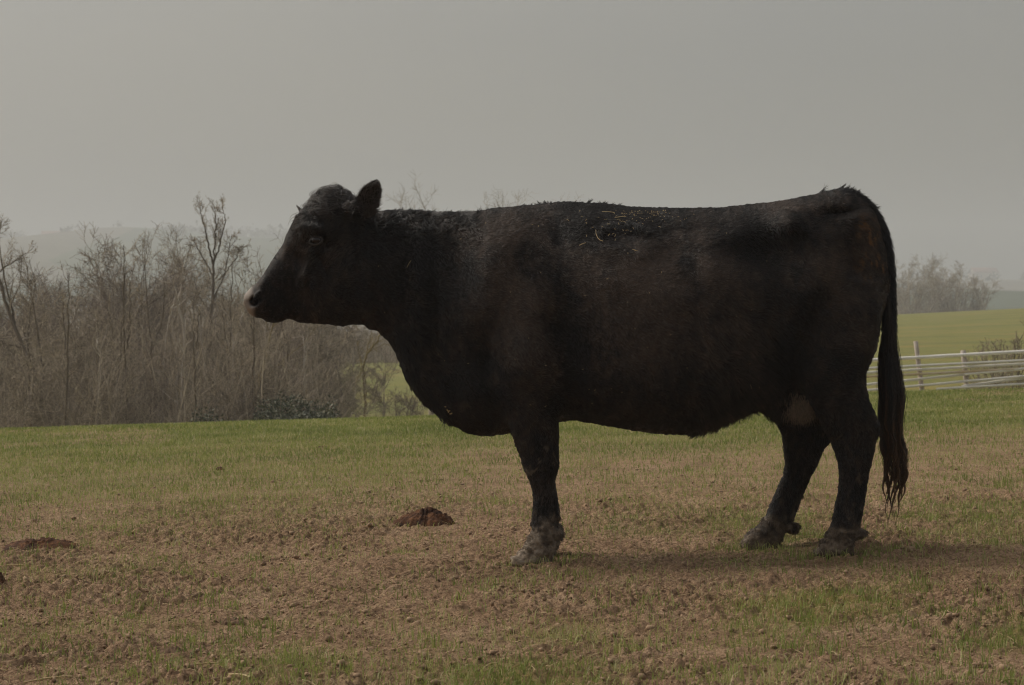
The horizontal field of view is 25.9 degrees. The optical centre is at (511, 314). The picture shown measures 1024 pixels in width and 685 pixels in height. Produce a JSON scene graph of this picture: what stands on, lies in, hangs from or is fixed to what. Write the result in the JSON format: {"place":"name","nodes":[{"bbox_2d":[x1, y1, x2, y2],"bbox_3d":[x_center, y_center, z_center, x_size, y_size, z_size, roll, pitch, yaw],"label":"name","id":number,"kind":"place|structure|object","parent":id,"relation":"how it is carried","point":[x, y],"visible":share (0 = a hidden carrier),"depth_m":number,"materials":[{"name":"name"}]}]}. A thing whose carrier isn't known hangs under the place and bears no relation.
{"place":"outdoors","nodes":[
{"label":"outdoors","id":0,"kind":"place"},
{"bbox_2d":[0,308,1023,684],"bbox_3d":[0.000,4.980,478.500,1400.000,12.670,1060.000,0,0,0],"label":"ground","id":1,"kind":"structure","parent":0,"point":[944,332],"depth_m":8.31,"materials":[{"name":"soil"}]},
{"bbox_2d":[0,572,5,583],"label":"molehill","id":2,"kind":"object","parent":1,"relation":"on","point":[2,579],"visible":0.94,"depth_m":8.24,"materials":[{"name":"brown soil"}]},
{"bbox_2d":[0,255,26,368],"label":"bare tree","id":3,"kind":"object","parent":1,"relation":"on","point":[1,299],"visible":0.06,"depth_m":64.31,"materials":[{"name":"brown plant"}]},
{"bbox_2d":[11,266,37,396],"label":"bare tree","id":4,"kind":"object","parent":1,"relation":"on","point":[27,340],"visible":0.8,"depth_m":46.00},
{"bbox_2d":[0,255,54,404],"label":"bare tree","id":5,"kind":"object","parent":1,"relation":"on","point":[15,304],"visible":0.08,"depth_m":59.70,"materials":[{"name":"brown plant"}]},
{"bbox_2d":[0,302,55,405],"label":"bare tree","id":6,"kind":"object","parent":1,"relation":"on","point":[13,352],"visible":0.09,"depth_m":50.32,"materials":[{"name":"brown plant"}]},
{"bbox_2d":[0,215,61,426],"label":"bare tree","id":7,"kind":"object","parent":1,"relation":"on","point":[13,321],"visible":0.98,"depth_m":43.98,"materials":[{"name":"brown plant"}]},
{"bbox_2d":[0,248,72,369],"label":"bare tree","id":8,"kind":"object","parent":1,"relation":"on","point":[39,282],"visible":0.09,"depth_m":69.92,"materials":[{"name":"brown plant"}]},
{"bbox_2d":[3,537,79,550],"bbox_3d":[-2.008,0.991,9.455,0.391,0.085,0.250,0,0,0],"label":"molehill","id":9,"kind":"object","parent":1,"relation":"on","point":[53,542],"visible":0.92,"depth_m":9.41,"materials":[{"name":"brown soil"}]},
{"bbox_2d":[0,280,83,426],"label":"bare tree","id":10,"kind":"object","parent":1,"relation":"on","point":[7,351],"visible":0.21,"depth_m":47.62,"materials":[{"name":"brown plant"}]},
{"bbox_2d":[0,345,84,427],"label":"bare tree","id":11,"kind":"object","parent":1,"relation":"on","point":[31,398],"visible":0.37,"depth_m":42.47,"materials":[{"name":"brown plant"}]},
{"bbox_2d":[23,676,70,683],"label":"straw stalk","id":12,"kind":"object","parent":1,"relation":"on","point":[43,679],"visible":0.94,"depth_m":5.90,"materials":[{"name":"beige plant"}]},
{"bbox_2d":[14,266,111,418],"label":"bare tree","id":13,"kind":"object","parent":1,"relation":"on","point":[54,317],"visible":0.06,"depth_m":51.82,"materials":[{"name":"brown plant"}]},
{"bbox_2d":[55,262,84,425],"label":"bare tree","id":14,"kind":"object","parent":1,"relation":"on","point":[67,359],"visible":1,"depth_m":41.53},
{"bbox_2d":[61,294,91,418],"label":"bare tree","id":15,"kind":"object","parent":1,"relation":"on","point":[80,328],"visible":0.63,"depth_m":46.03,"materials":[{"name":"brown plant"}]},
{"bbox_2d":[9,266,157,421],"bbox_3d":[-9.082,1.787,47.162,3.970,5.663,3.197,0,0,32],"label":"bare tree","id":16,"kind":"object","parent":1,"relation":"on","point":[75,303],"visible":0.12,"depth_m":47.21,"materials":[{"name":"brown plant"}]},
{"bbox_2d":[15,272,156,384],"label":"bare tree","id":17,"kind":"object","parent":1,"relation":"on","point":[55,303],"visible":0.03,"depth_m":61.48,"materials":[{"name":"brown plant"}]},
{"bbox_2d":[0,313,184,426],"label":"bare tree","id":18,"kind":"object","parent":1,"relation":"on","point":[86,397],"visible":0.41,"depth_m":41.81,"materials":[{"name":"brown plant"}]},
{"bbox_2d":[85,314,117,423],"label":"bare tree","id":19,"kind":"object","parent":1,"relation":"on","point":[96,327],"visible":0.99,"depth_m":41.52,"materials":[{"name":"brown plant"}]},
{"bbox_2d":[1,222,205,392],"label":"bare tree","id":20,"kind":"object","parent":1,"relation":"on","point":[102,290],"visible":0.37,"depth_m":54.26,"materials":[{"name":"brown twig"},{"name":"brown bark"}]},
{"bbox_2d":[48,223,187,399],"bbox_3d":[-10.265,1.149,57.764,3.988,7.064,4.952,0,0,-15],"label":"bare tree","id":21,"kind":"object","parent":1,"relation":"on","point":[88,282],"visible":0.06,"depth_m":56.77,"materials":[{"name":"brown plant"}]},
{"bbox_2d":[38,279,202,425],"bbox_3d":[-7.966,1.971,45.688,3.400,5.414,3.297,0,0,-5],"label":"bare tree","id":22,"kind":"object","parent":1,"relation":"on","point":[75,353],"visible":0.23,"depth_m":45.17,"materials":[{"name":"brown plant"}]},
{"bbox_2d":[103,255,142,418],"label":"bare tree","id":23,"kind":"object","parent":1,"relation":"on","point":[121,286],"visible":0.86,"depth_m":44.16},
{"bbox_2d":[101,232,148,424],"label":"bare tree","id":24,"kind":"object","parent":1,"relation":"on","point":[124,319],"visible":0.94,"depth_m":42.42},
{"bbox_2d":[63,266,198,355],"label":"bare tree","id":25,"kind":"object","parent":1,"relation":"on","point":[134,295],"visible":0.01,"depth_m":72.13,"materials":[{"name":"brown plant"}]},
{"bbox_2d":[128,289,154,393],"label":"bare tree","id":26,"kind":"object","parent":1,"relation":"on","point":[140,320],"visible":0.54,"depth_m":46.82,"materials":[{"name":"brown plant"}]},
{"bbox_2d":[118,228,168,399],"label":"bare tree","id":27,"kind":"object","parent":1,"relation":"on","point":[165,291],"visible":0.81,"depth_m":45.08,"materials":[{"name":"plant"}]},
{"bbox_2d":[115,315,188,424],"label":"bare tree","id":28,"kind":"object","parent":1,"relation":"on","point":[151,382],"visible":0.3,"depth_m":43.82,"materials":[{"name":"brown plant"}]},
{"bbox_2d":[75,222,239,359],"bbox_3d":[-9.894,1.032,61.687,4.943,7.151,3.986,0,0,0],"label":"bare tree","id":29,"kind":"object","parent":1,"relation":"on","point":[182,305],"visible":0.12,"depth_m":60.99,"materials":[{"name":"brown plant"}]},
{"bbox_2d":[153,646,183,655],"bbox_3d":[-0.982,0.974,6.369,0.095,0.048,0.092,0,0,0],"label":"clod","id":30,"kind":"object","parent":1,"relation":"on","point":[169,649],"visible":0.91,"depth_m":6.35,"materials":[{"name":"soil"}]},
{"bbox_2d":[157,268,187,422],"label":"dead tree","id":31,"kind":"object","parent":1,"relation":"on","point":[170,281],"visible":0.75,"depth_m":43.98,"materials":[{"name":"brown plant"}]},
{"bbox_2d":[148,247,205,421],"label":"bare tree","id":32,"kind":"object","parent":1,"relation":"on","point":[172,325],"visible":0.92,"depth_m":43.33,"materials":[{"name":"brown plant"}]},
{"bbox_2d":[128,235,226,349],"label":"bare tree","id":33,"kind":"object","parent":1,"relation":"on","point":[193,280],"visible":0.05,"depth_m":65.89,"materials":[{"name":"brown plant"}]},
{"bbox_2d":[122,248,238,398],"bbox_3d":[-8.038,1.493,54.847,2.875,6.316,3.063,0,0,-35],"label":"bare tree","id":34,"kind":"object","parent":1,"relation":"on","point":[179,279],"visible":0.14,"depth_m":54.86,"materials":[{"name":"brown plant"}]},
{"bbox_2d":[170,286,192,421],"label":"dead tree","id":35,"kind":"object","parent":1,"relation":"on","point":[184,339],"visible":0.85,"depth_m":42.99,"materials":[{"name":"brown plant"}]},
{"bbox_2d":[117,298,265,420],"bbox_3d":[-7.145,2.117,48.822,3.318,4.992,4.348,0,0,-25],"label":"bare tree","id":36,"kind":"object","parent":1,"relation":"on","point":[213,338],"visible":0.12,"depth_m":48.64,"materials":[{"name":"brown plant"}]},
{"bbox_2d":[185,593,201,597],"bbox_3d":[-1.097,0.979,7.637,0.078,0.045,0.064,0,0,0],"label":"clod","id":37,"kind":"object","parent":1,"relation":"on","point":[196,595],"visible":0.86,"depth_m":7.62,"materials":[{"name":"soil"}]},
{"bbox_2d":[185,305,205,411],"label":"dead tree","id":38,"kind":"object","parent":1,"relation":"on","point":[201,340],"visible":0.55,"depth_m":44.99,"materials":[{"name":"brown plant"}]},
{"bbox_2d":[184,283,210,418],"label":"bare tree","id":39,"kind":"object","parent":1,"relation":"on","point":[191,313],"visible":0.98,"depth_m":41.48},
{"bbox_2d":[0,269,400,427],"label":"undergrowth","id":40,"kind":"object","parent":1,"relation":"on","point":[185,394],"visible":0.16,"depth_m":43.05,"materials":[{"name":"brown plant"}]},
{"bbox_2d":[190,401,229,422],"bbox_3d":[-5.548,2.940,40.897,1.516,2.860,7.892,0,0,-7],"label":"bramble bush","id":41,"kind":"object","parent":1,"relation":"on","point":[207,417],"depth_m":39.93,"materials":[{"name":"green plant"}]},
{"bbox_2d":[144,225,285,383],"bbox_3d":[-7.586,1.144,57.827,3.894,6.899,4.836,0,0,17],"label":"bare tree","id":42,"kind":"object","parent":1,"relation":"on","point":[228,294],"visible":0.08,"depth_m":57.23,"materials":[{"name":"brown plant"}]},
{"bbox_2d":[185,193,251,398],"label":"bare tree","id":43,"kind":"object","parent":1,"relation":"on","point":[215,254],"visible":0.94,"depth_m":49.98,"materials":[{"name":"brown plant"}]},
{"bbox_2d":[151,314,308,423],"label":"bare tree","id":44,"kind":"object","parent":1,"relation":"on","point":[225,347],"visible":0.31,"depth_m":42.59,"materials":[{"name":"brown plant"}]},
{"bbox_2d":[210,293,250,420],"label":"bare tree","id":45,"kind":"object","parent":1,"relation":"on","point":[232,335],"visible":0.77,"depth_m":44.18,"materials":[{"name":"brown plant"}]},
{"bbox_2d":[221,617,245,624],"bbox_3d":[-0.874,0.971,6.963,0.089,0.046,0.085,0,0,0],"label":"clod","id":46,"kind":"object","parent":1,"relation":"on","point":[226,621],"visible":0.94,"depth_m":6.94,"materials":[{"name":"soil"}]},
{"bbox_2d":[217,251,250,410],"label":"bare tree","id":47,"kind":"object","parent":1,"relation":"on","point":[222,313],"visible":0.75,"depth_m":46.00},
{"bbox_2d":[228,673,249,677],"bbox_3d":[-0.714,0.944,5.817,0.088,0.010,0.010,0,0,42],"label":"straw stalk","id":48,"kind":"object","parent":1,"relation":"on","point":[237,674],"visible":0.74,"depth_m":5.82,"materials":[{"name":"beige plant"}]},
{"bbox_2d":[234,274,276,419],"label":"bare tree","id":49,"kind":"object","parent":1,"relation":"on","point":[252,330],"visible":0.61,"depth_m":42.44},
{"bbox_2d":[196,331,315,421],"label":"bare tree","id":50,"kind":"object","parent":1,"relation":"on","point":[267,388],"visible":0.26,"depth_m":42.47,"materials":[{"name":"brown plant"}]},
{"bbox_2d":[182,230,332,357],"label":"bare tree","id":51,"kind":"object","parent":1,"relation":"on","point":[238,294],"visible":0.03,"depth_m":66.23,"materials":[{"name":"brown plant"}]},
{"bbox_2d":[255,318,279,381],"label":"bare tree","id":52,"kind":"object","parent":1,"relation":"on","point":[265,336],"visible":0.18,"depth_m":46.90,"materials":[{"name":"brown plant"}]},
{"bbox_2d":[223,270,333,410],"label":"bare tree","id":53,"kind":"object","parent":1,"relation":"on","point":[284,347],"visible":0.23,"depth_m":46.66,"materials":[{"name":"brown plant"}]},
{"bbox_2d":[248,320,317,405],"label":"bare tree","id":54,"kind":"object","parent":1,"relation":"on","point":[290,349],"visible":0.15,"depth_m":50.11,"materials":[{"name":"brown plant"}]},
{"bbox_2d":[201,280,365,406],"bbox_3d":[-5.589,1.645,52.000,3.623,5.948,3.736,0,0,-20],"label":"bare tree","id":55,"kind":"object","parent":1,"relation":"on","point":[347,335],"visible":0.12,"depth_m":51.39,"materials":[{"name":"brown plant"}]},
{"bbox_2d":[232,247,337,385],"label":"bare tree","id":56,"kind":"object","parent":1,"relation":"on","point":[257,281],"visible":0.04,"depth_m":62.26,"materials":[{"name":"brown plant"}]},
{"bbox_2d":[280,319,300,393],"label":"bare tree","id":57,"kind":"object","parent":1,"relation":"on","point":[292,325],"visible":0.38,"depth_m":45.13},
{"bbox_2d":[252,384,340,420],"bbox_3d":[-3.997,2.734,40.668,2.299,3.168,7.478,0,0,-5],"label":"bramble bush","id":58,"kind":"object","parent":1,"relation":"on","point":[291,406],"visible":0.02,"depth_m":40.34,"materials":[{"name":"green plant"}]},
{"bbox_2d":[281,323,315,418],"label":"bare tree","id":59,"kind":"object","parent":1,"relation":"on","point":[307,335],"visible":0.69,"depth_m":43.23,"materials":[{"name":"brown plant"}]},
{"bbox_2d":[258,319,366,413],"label":"bare tree","id":60,"kind":"object","parent":1,"relation":"on","point":[325,365],"visible":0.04,"depth_m":60.49,"materials":[{"name":"brown plant"}]},
{"bbox_2d":[269,324,396,418],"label":"bare tree","id":61,"kind":"object","parent":1,"relation":"on","point":[336,387],"visible":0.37,"depth_m":48.89,"materials":[{"name":"brown plant"}]},
{"bbox_2d":[289,324,377,384],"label":"bare tree","id":62,"kind":"object","parent":1,"relation":"on","point":[339,327],"visible":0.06,"depth_m":69.70,"materials":[{"name":"brown plant"}]},
{"bbox_2d":[318,330,357,414],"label":"bare tree","id":63,"kind":"object","parent":1,"relation":"on","point":[340,390],"visible":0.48,"depth_m":56.01,"materials":[{"name":"brown plant"}]},
{"bbox_2d":[312,324,379,414],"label":"bare tree","id":64,"kind":"object","parent":1,"relation":"on","point":[349,349],"visible":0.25,"depth_m":66.23,"materials":[{"name":"brown plant"}]},
{"bbox_2d":[317,325,397,363],"bbox_3d":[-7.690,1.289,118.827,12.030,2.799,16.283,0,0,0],"label":"bare tree","id":65,"kind":"object","parent":1,"relation":"on","point":[381,356],"visible":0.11,"depth_m":113.99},
{"bbox_2d":[353,335,387,357],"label":"bare tree","id":66,"kind":"object","parent":1,"relation":"on","point":[374,346],"visible":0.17,"depth_m":116.85,"materials":[{"name":"brown plant"}]},
{"bbox_2d":[354,331,390,416],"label":"bare tree","id":67,"kind":"object","parent":1,"relation":"on","point":[362,368],"visible":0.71,"depth_m":56.02,"materials":[{"name":"brown plant"}]},
{"bbox_2d":[357,343,431,416],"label":"bare tree","id":68,"kind":"object","parent":1,"relation":"on","point":[412,408],"visible":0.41,"depth_m":49.89,"materials":[{"name":"brown plant"}]},
{"bbox_2d":[385,172,438,414],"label":"bare tree","id":69,"kind":"object","parent":1,"relation":"on","point":[429,413],"visible":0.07,"depth_m":75.04,"materials":[{"name":"brown plant"}]},
{"bbox_2d":[393,507,454,526],"bbox_3d":[-0.402,0.927,10.066,0.297,0.113,0.224,0,0,0],"label":"molehill","id":70,"kind":"object","parent":1,"relation":"on","point":[429,516],"visible":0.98,"depth_m":10.01,"materials":[{"name":"brown soil"}]},
{"bbox_2d":[0,453,1023,684],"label":"soil crumbs","id":71,"kind":"object","parent":1,"relation":"on","point":[648,627],"visible":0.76,"depth_m":7.12,"materials":[{"name":"brown soil"}]},
{"bbox_2d":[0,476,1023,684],"bbox_3d":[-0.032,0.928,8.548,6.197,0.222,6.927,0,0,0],"label":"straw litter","id":72,"kind":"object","parent":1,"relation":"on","point":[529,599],"visible":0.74,"depth_m":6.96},
{"bbox_2d":[475,188,578,208],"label":"bare tree","id":73,"kind":"object","parent":1,"relation":"on","point":[508,199],"visible":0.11,"depth_m":80.06,"materials":[{"name":"grey plant"}]},
{"bbox_2d":[244,179,909,566],"bbox_3d":[0.228,0.224,8.500,2.471,1.454,0.788,0,0,0],"label":"cow","id":74,"kind":"object","parent":1,"relation":"on","point":[696,323],"visible":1,"depth_m":8.27},
{"bbox_2d":[378,210,759,413],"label":"straw bits","id":75,"kind":"object","parent":74,"relation":"attached to","point":[579,245],"visible":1,"depth_m":8.33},
{"bbox_2d":[896,270,929,311],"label":"bare tree","id":76,"kind":"object","parent":1,"relation":"on","point":[907,291],"visible":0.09,"depth_m":279.95,"materials":[{"name":"grey plant"}]},
{"bbox_2d":[895,253,958,313],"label":"bare tree","id":77,"kind":"object","parent":1,"relation":"on","point":[917,288],"visible":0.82,"depth_m":262.17,"materials":[{"name":"grey plant"}]},
{"bbox_2d":[896,253,973,313],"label":"bare tree","id":78,"kind":"object","parent":1,"relation":"on","point":[922,271],"visible":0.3,"depth_m":274.88,"materials":[{"name":"grey plant"}]},
{"bbox_2d":[866,341,1023,390],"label":"rail fence","id":79,"kind":"object","parent":1,"relation":"on","point":[965,372],"visible":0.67,"depth_m":35.98,"materials":[{"name":"grey wood"}]},
{"bbox_2d":[897,299,994,313],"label":"undergrowth","id":80,"kind":"object","parent":1,"relation":"on","point":[928,307],"visible":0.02,"depth_m":261.44,"materials":[{"name":"plant"}]},
{"bbox_2d":[920,259,982,311],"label":"bare tree","id":81,"kind":"object","parent":1,"relation":"on","point":[957,292],"visible":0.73,"depth_m":267.62,"materials":[{"name":"grey plant"}]},
{"bbox_2d":[921,273,1002,311],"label":"bare tree","id":82,"kind":"object","parent":1,"relation":"on","point":[975,307],"visible":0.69,"depth_m":267.55,"materials":[{"name":"grey plant"}]},
{"bbox_2d":[959,339,1015,389],"bbox_3d":[9.414,1.171,44.047,1.264,1.464,0.833,0,0,0],"label":"bare shrub","id":83,"kind":"object","parent":1,"relation":"on","point":[981,377],"visible":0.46,"depth_m":43.97,"materials":[{"name":"plant"}]},
{"bbox_2d":[971,322,1023,389],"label":"bare shrub","id":84,"kind":"object","parent":1,"relation":"on","point":[1016,347],"visible":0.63,"depth_m":42.04,"materials":[{"name":"plant"}]},
{"bbox_2d":[0,227,1023,359],"bbox_3d":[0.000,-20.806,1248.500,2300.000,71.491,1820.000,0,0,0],"label":"hills","id":85,"kind":"structure","parent":0,"point":[53,249],"depth_m":983.60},
{"bbox_2d":[41,231,60,233],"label":"house","id":86,"kind":"structure","parent":85,"relation":"on","point":[45,232],"depth_m":1506.70,"materials":[{"name":"paint"}]},
{"bbox_2d":[0,217,1023,295],"bbox_3d":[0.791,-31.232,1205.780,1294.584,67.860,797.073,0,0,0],"label":"woods","id":87,"kind":"object","parent":85,"relation":"on","point":[261,233],"visible":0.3,"depth_m":1436.96,"materials":[{"name":"grey plant"}]},
{"bbox_2d":[967,268,999,279],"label":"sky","id":88,"kind":"structure","parent":85,"relation":"on","point":[979,272],"depth_m":1494.42,"materials":[{"name":"paint"}]},
{"bbox_2d":[0,0,1023,279],"label":"sky","id":89,"kind":"structure","parent":0,"point":[112,111],"materials":[{"name":"grey"}]}
]}

